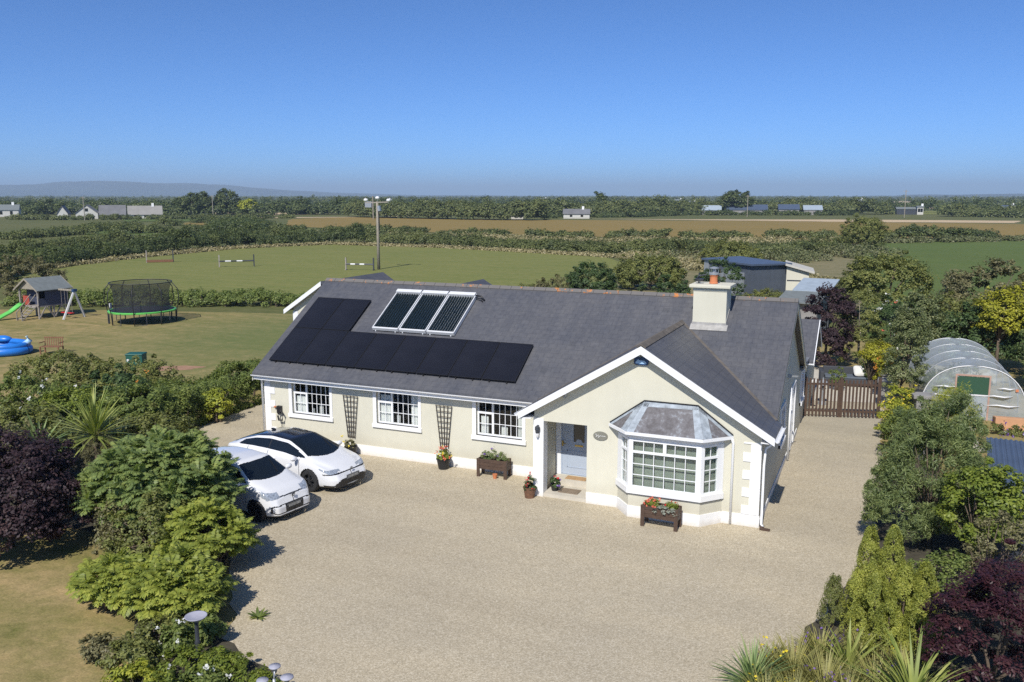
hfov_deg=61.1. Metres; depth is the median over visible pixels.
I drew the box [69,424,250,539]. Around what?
sumac tree
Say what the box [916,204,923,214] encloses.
house
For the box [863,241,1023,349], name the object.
pasture
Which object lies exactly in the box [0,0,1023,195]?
sky
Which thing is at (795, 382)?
side door
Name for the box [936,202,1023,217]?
woodland
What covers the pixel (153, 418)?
brown shrub
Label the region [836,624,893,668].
grass tussock
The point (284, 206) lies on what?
woodland
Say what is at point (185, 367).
bare soil
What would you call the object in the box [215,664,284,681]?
perennial
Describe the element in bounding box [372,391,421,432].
window
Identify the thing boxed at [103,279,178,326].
trampoline
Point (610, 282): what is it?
laurel bush
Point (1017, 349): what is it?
holly tree
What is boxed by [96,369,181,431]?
privet shrub
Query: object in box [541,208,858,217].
woodland
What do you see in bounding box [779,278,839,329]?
store shed
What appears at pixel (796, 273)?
cream outbuilding
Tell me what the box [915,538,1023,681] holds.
japanese maple
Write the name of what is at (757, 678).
grass tussock
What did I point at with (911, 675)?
phormium
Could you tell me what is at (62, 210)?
farmhouse
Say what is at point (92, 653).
perennial
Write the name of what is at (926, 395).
block pillar
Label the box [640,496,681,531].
wooden planter
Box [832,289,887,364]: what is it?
apple tree
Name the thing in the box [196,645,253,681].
perennial
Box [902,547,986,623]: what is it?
euphorbia bush
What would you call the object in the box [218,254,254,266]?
show jump
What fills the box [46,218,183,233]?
hedgerow
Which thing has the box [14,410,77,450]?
cordyline palm
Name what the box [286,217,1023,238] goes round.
crop field
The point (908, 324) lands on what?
variegated tree
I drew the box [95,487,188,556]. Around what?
rose bush
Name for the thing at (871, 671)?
grass tussock
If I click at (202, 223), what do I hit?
crop field
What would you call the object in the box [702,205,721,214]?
barn
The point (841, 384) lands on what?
picket gate
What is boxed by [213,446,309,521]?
parked car
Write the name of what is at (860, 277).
hawthorn tree
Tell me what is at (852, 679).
grass tussock
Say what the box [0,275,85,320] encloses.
playhouse
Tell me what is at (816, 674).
grass tussock
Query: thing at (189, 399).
clipped hedge
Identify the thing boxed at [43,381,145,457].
cordyline palm
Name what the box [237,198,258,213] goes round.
tall tree
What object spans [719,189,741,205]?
tall tree
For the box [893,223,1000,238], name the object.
hedgerow
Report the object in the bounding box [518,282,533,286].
gorse
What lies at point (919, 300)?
birch tree
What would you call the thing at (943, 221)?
stubble field
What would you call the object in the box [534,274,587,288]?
willow scrub
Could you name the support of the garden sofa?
on the patio
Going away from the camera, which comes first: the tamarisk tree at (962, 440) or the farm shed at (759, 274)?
the tamarisk tree at (962, 440)
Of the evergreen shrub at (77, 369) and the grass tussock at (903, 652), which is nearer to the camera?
the grass tussock at (903, 652)
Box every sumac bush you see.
[64,546,143,611]
[111,540,240,621]
[148,496,263,567]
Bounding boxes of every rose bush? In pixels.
[89,496,151,554]
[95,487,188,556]
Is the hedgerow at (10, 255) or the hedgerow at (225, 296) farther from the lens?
the hedgerow at (10, 255)
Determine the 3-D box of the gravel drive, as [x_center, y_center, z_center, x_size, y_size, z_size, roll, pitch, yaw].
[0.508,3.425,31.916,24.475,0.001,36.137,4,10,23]
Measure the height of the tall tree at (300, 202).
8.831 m
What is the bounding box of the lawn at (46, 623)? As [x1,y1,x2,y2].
[0,309,1023,681]
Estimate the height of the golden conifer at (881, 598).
2.262 m
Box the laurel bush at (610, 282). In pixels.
[564,259,618,289]
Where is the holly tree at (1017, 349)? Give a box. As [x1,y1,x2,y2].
[1012,329,1023,377]
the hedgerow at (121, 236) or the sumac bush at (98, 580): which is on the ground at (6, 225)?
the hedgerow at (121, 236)
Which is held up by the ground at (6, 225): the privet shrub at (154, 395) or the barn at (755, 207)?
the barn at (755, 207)
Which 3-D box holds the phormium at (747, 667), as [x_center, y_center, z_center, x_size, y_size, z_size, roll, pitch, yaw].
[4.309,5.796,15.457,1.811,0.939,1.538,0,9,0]
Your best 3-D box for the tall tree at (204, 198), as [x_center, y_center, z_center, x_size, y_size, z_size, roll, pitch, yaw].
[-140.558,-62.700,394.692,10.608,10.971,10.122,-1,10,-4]
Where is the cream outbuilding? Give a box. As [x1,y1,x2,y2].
[786,260,814,289]
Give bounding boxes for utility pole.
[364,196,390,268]
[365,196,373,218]
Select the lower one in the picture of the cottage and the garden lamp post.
the garden lamp post
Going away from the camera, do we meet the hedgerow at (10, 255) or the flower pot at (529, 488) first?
the flower pot at (529, 488)
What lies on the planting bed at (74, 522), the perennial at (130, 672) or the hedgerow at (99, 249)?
the perennial at (130, 672)
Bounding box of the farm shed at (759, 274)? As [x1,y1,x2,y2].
[701,256,791,297]
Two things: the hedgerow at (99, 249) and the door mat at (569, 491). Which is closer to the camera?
the door mat at (569, 491)
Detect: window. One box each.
[288,383,333,421]
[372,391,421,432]
[471,401,525,444]
[609,400,733,526]
[778,399,786,448]
[799,368,804,405]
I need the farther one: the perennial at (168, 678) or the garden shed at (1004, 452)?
the garden shed at (1004, 452)
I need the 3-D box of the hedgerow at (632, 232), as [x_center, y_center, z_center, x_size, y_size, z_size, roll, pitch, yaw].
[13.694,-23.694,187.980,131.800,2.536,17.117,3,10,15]
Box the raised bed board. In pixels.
[992,416,1023,429]
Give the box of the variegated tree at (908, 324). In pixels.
[878,305,932,400]
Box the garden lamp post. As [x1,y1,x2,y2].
[256,663,293,681]
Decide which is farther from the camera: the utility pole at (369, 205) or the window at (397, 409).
the utility pole at (369, 205)
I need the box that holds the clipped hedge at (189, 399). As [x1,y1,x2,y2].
[77,358,264,442]
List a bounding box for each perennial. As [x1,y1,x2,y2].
[76,631,133,667]
[95,632,168,673]
[100,656,174,681]
[125,612,192,649]
[142,670,177,681]
[152,618,204,660]
[152,644,216,681]
[167,663,237,681]
[182,612,229,648]
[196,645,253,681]
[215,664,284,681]
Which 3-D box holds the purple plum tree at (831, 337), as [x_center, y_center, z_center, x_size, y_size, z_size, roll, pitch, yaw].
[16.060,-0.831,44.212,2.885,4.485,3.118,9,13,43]
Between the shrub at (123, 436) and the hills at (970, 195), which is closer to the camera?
the shrub at (123, 436)
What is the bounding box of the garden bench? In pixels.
[39,337,63,353]
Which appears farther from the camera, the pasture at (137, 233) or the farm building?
the farm building
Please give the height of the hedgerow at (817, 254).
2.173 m
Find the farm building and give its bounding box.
[127,203,162,217]
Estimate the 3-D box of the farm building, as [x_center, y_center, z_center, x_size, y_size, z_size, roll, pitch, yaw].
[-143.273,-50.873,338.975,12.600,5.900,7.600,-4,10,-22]
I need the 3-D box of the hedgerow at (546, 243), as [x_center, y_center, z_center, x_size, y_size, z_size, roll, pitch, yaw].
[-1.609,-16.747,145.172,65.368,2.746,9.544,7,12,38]
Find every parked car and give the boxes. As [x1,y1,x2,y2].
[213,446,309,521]
[228,427,365,491]
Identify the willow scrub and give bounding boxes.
[0,251,67,298]
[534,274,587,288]
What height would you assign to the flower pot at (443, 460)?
0.769 m
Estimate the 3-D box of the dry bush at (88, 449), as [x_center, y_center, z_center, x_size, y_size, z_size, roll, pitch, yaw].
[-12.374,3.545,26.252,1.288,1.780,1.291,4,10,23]
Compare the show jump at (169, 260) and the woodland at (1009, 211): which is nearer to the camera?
the show jump at (169, 260)
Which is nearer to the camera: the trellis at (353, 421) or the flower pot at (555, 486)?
the flower pot at (555, 486)
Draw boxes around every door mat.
[558,487,580,494]
[565,475,585,480]
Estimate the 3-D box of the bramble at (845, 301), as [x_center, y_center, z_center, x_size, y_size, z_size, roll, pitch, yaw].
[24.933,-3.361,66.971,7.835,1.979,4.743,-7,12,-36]
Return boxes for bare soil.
[158,365,205,370]
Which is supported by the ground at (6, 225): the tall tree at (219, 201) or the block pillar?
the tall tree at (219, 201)
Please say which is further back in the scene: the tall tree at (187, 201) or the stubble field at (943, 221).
the tall tree at (187, 201)
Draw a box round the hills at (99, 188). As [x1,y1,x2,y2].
[0,181,501,196]
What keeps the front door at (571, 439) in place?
in the bungalow
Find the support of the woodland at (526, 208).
on the ground at (6, 225)
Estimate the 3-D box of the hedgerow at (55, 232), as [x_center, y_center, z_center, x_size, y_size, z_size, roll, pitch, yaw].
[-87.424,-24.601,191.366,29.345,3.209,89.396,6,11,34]
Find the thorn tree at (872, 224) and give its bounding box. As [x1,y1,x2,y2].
[839,213,892,244]
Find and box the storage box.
[125,352,146,365]
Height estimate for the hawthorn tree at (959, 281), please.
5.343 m
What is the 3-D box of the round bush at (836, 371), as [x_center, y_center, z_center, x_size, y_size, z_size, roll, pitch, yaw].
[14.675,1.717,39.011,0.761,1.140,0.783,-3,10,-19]
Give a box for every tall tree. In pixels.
[175,192,203,213]
[192,191,214,212]
[213,188,240,207]
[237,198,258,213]
[290,196,312,213]
[592,191,607,202]
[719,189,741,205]
[737,191,754,206]
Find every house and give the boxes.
[0,202,21,216]
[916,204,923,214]
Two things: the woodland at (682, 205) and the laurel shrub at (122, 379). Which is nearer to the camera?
the laurel shrub at (122, 379)
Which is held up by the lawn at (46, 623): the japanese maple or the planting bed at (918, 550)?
the planting bed at (918, 550)
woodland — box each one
[0,194,1023,203]
[0,196,422,214]
[1,195,1022,198]
[10,194,1023,214]
[340,198,550,219]
[531,194,894,215]
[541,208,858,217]
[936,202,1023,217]
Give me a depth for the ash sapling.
65.84 m
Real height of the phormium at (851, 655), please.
0.859 m
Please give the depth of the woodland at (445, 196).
3560.43 m
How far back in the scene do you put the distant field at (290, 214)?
405.36 m
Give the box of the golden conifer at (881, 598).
[836,524,944,663]
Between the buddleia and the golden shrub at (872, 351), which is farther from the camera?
the buddleia
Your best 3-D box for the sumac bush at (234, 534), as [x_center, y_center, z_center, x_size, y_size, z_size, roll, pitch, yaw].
[-7.178,4.494,20.346,2.589,1.790,2.643,4,10,23]
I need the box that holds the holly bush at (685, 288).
[638,274,691,293]
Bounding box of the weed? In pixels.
[246,606,270,619]
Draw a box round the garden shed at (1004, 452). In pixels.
[984,437,1023,568]
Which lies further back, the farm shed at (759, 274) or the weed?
the farm shed at (759, 274)
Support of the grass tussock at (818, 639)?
on the planting bed at (918, 550)
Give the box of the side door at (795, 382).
[789,380,796,449]
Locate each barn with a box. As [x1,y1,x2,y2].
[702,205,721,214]
[726,204,767,214]
[778,204,799,214]
[802,205,822,214]
[895,207,916,214]
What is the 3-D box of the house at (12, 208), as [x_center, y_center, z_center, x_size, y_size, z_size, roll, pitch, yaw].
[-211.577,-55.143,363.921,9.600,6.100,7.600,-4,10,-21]
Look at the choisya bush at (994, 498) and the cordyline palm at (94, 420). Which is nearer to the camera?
the choisya bush at (994, 498)
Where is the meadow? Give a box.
[0,244,634,296]
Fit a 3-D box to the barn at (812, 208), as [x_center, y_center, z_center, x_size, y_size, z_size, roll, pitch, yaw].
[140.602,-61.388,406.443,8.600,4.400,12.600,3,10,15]
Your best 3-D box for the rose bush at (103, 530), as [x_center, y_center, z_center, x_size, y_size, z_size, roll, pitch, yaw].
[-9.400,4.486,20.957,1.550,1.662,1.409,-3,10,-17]
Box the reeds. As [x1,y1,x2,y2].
[617,249,857,286]
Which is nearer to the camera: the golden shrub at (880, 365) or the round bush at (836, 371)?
the golden shrub at (880, 365)
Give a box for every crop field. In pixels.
[183,222,203,224]
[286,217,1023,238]
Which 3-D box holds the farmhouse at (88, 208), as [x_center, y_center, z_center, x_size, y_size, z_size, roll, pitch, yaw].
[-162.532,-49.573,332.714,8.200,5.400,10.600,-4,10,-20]
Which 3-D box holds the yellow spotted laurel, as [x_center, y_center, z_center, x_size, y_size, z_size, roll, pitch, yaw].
[-11.328,2.486,33.473,1.435,1.495,1.323,-7,12,-35]
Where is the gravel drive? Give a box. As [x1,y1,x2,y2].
[184,366,883,681]
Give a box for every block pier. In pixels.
[877,377,892,407]
[881,371,894,398]
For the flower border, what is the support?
on the lawn patch
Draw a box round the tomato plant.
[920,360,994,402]
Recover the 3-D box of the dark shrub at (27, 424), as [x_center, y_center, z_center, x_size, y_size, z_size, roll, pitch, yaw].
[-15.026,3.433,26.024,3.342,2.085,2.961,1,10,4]
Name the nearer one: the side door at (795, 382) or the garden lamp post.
the garden lamp post
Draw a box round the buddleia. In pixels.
[864,293,920,353]
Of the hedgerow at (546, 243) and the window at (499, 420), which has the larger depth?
the hedgerow at (546, 243)
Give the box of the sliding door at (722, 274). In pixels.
[718,270,744,295]
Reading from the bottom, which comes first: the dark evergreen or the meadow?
the dark evergreen
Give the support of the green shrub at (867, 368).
on the patio
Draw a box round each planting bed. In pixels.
[0,417,272,681]
[770,389,1023,681]
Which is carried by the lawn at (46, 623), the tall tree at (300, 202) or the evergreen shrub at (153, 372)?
the evergreen shrub at (153, 372)
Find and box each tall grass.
[11,241,626,274]
[41,228,328,244]
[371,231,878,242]
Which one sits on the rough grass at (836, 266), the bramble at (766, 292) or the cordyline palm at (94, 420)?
the bramble at (766, 292)
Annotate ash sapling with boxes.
[693,256,746,295]
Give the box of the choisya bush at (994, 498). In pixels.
[932,457,1023,563]
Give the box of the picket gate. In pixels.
[803,374,881,418]
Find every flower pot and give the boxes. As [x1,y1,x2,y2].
[341,435,357,452]
[434,445,451,469]
[523,472,537,498]
[549,475,560,490]
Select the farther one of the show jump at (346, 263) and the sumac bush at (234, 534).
the show jump at (346, 263)
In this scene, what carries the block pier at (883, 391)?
on the gravel drive
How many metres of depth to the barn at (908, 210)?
407.31 m
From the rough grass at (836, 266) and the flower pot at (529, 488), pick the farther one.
the rough grass at (836, 266)
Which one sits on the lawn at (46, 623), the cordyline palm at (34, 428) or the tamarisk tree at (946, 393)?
the tamarisk tree at (946, 393)
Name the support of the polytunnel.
on the lawn at (46, 623)
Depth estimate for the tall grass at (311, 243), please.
135.15 m
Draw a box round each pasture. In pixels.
[85,230,166,235]
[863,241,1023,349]
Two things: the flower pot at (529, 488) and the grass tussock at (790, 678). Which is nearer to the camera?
the grass tussock at (790, 678)
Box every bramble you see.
[742,287,782,297]
[830,286,865,313]
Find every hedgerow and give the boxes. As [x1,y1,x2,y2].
[0,221,307,239]
[0,225,384,254]
[0,251,25,279]
[0,286,304,307]
[4,212,295,219]
[14,222,365,267]
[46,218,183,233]
[189,214,276,231]
[308,223,898,238]
[356,230,677,253]
[626,234,883,254]
[645,243,909,262]
[881,234,1023,242]
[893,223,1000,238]
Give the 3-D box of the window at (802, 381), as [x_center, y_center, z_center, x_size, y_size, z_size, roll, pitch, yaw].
[11.068,1.680,33.027,0.090,1.320,1.320,4,10,23]
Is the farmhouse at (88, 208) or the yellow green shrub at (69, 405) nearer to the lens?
the yellow green shrub at (69, 405)
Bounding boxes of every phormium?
[709,634,798,681]
[808,618,882,676]
[835,625,990,681]
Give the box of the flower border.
[983,419,1023,437]
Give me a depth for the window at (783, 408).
26.95 m
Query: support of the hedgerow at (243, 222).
on the ground at (6, 225)
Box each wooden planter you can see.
[476,448,510,479]
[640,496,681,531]
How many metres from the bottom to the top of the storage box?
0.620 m
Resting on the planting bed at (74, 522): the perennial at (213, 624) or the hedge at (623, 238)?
the perennial at (213, 624)
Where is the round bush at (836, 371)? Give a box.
[828,366,846,389]
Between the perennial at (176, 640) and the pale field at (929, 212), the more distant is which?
the pale field at (929, 212)
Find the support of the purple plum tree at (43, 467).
on the lawn at (46, 623)
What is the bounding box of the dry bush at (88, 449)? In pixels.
[79,428,116,470]
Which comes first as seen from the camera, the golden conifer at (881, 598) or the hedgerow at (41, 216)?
the golden conifer at (881, 598)
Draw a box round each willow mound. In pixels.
[613,248,688,288]
[698,238,762,262]
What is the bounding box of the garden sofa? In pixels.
[818,365,874,383]
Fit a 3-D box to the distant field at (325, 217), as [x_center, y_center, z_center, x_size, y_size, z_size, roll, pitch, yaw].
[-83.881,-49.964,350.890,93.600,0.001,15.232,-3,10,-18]
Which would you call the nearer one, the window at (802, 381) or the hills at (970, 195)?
the window at (802, 381)
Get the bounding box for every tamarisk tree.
[860,389,996,544]
[920,380,984,460]
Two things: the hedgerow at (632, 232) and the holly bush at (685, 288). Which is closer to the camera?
the holly bush at (685, 288)
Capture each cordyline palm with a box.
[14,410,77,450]
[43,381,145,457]
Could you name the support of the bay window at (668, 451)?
in the bungalow
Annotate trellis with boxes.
[343,395,357,437]
[435,405,451,449]
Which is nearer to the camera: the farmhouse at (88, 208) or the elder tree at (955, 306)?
the elder tree at (955, 306)
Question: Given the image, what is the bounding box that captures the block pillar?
[910,392,937,408]
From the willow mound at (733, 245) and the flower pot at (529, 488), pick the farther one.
the willow mound at (733, 245)
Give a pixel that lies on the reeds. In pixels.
(690, 262)
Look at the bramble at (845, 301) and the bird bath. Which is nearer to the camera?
the bird bath
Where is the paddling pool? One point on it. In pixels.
(10, 346)
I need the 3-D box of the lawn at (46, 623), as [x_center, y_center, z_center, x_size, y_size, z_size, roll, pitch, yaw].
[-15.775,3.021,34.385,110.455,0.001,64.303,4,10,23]
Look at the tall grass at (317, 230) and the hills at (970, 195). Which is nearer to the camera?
the tall grass at (317, 230)
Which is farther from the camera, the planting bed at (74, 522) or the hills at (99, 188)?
the hills at (99, 188)
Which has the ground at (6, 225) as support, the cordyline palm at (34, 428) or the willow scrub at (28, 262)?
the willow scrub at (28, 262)
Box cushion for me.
[853,365,865,375]
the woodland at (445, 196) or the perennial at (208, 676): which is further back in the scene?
the woodland at (445, 196)
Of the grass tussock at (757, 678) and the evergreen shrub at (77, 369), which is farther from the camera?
the evergreen shrub at (77, 369)
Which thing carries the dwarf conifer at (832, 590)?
on the planting bed at (918, 550)
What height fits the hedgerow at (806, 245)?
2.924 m
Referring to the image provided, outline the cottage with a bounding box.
[563,206,589,218]
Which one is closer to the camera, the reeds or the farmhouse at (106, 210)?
the reeds
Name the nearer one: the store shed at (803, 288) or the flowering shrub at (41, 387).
the flowering shrub at (41, 387)
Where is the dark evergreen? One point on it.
(1005, 350)
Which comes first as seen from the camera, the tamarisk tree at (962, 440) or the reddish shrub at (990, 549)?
the reddish shrub at (990, 549)
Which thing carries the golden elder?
on the lawn at (46, 623)
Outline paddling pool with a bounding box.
[0,335,32,356]
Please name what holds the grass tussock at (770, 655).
on the planting bed at (918, 550)
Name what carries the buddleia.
on the lawn at (46, 623)
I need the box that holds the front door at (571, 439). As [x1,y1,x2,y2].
[556,422,586,476]
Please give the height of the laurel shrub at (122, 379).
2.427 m
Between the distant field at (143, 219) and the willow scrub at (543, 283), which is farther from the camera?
the distant field at (143, 219)
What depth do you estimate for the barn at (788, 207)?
404.82 m
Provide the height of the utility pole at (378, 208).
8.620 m
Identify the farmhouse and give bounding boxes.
[56,206,70,216]
[75,204,99,218]
[98,205,126,215]
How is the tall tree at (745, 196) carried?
on the ground at (6, 225)
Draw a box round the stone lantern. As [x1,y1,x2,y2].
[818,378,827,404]
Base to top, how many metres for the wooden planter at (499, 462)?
0.955 m
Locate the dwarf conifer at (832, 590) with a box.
[816,573,846,628]
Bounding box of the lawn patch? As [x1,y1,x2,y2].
[975,432,1023,456]
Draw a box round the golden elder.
[970,282,1023,373]
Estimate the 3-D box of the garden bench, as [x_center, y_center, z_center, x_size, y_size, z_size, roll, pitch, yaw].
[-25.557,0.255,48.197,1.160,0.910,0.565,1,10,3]
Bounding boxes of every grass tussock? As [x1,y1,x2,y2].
[730,664,792,681]
[744,629,841,681]
[748,633,799,678]
[759,665,820,681]
[768,642,870,681]
[786,621,855,666]
[804,663,873,681]
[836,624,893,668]
[837,645,907,681]
[861,642,937,681]
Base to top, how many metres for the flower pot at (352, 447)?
0.707 m
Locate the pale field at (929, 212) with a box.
[878,211,959,214]
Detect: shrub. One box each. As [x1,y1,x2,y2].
[0,370,76,426]
[0,400,82,457]
[0,419,71,487]
[1,348,126,410]
[35,383,125,440]
[77,363,155,413]
[86,353,184,395]
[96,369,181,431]
[101,402,199,451]
[110,433,163,446]
[857,339,897,388]
[860,359,892,378]
[872,354,895,379]
[875,406,923,458]
[961,508,1023,590]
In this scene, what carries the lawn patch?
on the lawn at (46, 623)
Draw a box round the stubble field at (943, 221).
[649,219,1020,222]
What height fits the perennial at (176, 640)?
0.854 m
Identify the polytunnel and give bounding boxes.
[909,338,1023,420]
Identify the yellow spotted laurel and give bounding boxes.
[198,387,232,422]
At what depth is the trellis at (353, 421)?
29.34 m
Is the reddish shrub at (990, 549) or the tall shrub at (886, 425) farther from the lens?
the tall shrub at (886, 425)
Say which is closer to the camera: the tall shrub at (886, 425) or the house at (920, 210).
the tall shrub at (886, 425)
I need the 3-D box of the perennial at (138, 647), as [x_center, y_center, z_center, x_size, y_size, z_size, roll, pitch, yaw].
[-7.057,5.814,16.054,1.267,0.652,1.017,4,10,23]
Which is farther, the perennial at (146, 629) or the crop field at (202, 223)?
the crop field at (202, 223)
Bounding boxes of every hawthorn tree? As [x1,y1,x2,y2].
[836,250,938,319]
[928,256,1023,345]
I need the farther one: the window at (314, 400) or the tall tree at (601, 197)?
the tall tree at (601, 197)
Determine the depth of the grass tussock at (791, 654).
15.87 m
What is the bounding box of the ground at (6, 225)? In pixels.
[0,196,1023,360]
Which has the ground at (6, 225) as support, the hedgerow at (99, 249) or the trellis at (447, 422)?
the hedgerow at (99, 249)
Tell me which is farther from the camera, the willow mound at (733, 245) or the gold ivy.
the willow mound at (733, 245)
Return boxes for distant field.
[121,218,190,221]
[223,212,315,214]
[275,216,408,217]
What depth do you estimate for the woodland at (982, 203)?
526.05 m
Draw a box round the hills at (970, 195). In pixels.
[888,194,1023,196]
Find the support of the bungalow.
on the gravel drive
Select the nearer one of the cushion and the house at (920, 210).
the cushion
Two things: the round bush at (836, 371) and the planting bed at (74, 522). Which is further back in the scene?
the round bush at (836, 371)
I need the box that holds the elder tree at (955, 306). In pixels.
[921,291,989,360]
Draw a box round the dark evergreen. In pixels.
[928,297,1023,368]
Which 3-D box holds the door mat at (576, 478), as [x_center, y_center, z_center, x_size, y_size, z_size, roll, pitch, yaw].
[1.937,4.116,26.030,0.640,0.018,0.280,4,10,23]
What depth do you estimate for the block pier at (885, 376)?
36.95 m
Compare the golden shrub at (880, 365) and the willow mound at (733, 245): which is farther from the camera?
the willow mound at (733, 245)
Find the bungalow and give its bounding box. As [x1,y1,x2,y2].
[250,266,821,531]
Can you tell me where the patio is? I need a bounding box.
[811,368,877,402]
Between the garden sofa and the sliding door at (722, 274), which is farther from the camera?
the sliding door at (722, 274)
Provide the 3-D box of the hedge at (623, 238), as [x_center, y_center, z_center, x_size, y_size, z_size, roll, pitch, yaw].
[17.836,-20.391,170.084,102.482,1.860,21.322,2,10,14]
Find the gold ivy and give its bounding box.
[873,383,916,430]
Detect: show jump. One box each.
[145,250,173,262]
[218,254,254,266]
[345,257,374,270]
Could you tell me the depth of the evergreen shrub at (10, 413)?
28.32 m
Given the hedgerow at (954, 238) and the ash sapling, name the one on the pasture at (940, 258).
the hedgerow at (954, 238)
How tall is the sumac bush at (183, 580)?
1.578 m
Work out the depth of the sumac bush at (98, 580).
17.98 m
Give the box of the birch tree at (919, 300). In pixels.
[893,285,948,362]
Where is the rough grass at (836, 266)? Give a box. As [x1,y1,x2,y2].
[616,243,861,314]
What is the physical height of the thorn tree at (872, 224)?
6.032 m
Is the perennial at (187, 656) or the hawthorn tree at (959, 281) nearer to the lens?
the perennial at (187, 656)
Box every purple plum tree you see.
[0,425,96,555]
[802,281,859,365]
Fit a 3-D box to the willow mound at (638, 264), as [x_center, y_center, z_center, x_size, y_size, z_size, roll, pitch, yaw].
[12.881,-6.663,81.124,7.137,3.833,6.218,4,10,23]
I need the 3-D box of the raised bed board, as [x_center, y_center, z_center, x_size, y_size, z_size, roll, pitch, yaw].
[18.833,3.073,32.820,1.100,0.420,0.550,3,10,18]
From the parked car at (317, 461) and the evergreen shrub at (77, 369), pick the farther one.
the evergreen shrub at (77, 369)
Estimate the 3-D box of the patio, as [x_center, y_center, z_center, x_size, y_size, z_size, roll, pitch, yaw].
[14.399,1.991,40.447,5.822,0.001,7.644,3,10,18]
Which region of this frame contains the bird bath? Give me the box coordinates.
[184,610,206,661]
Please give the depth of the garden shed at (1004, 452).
21.74 m
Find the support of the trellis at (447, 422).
attached to the bungalow

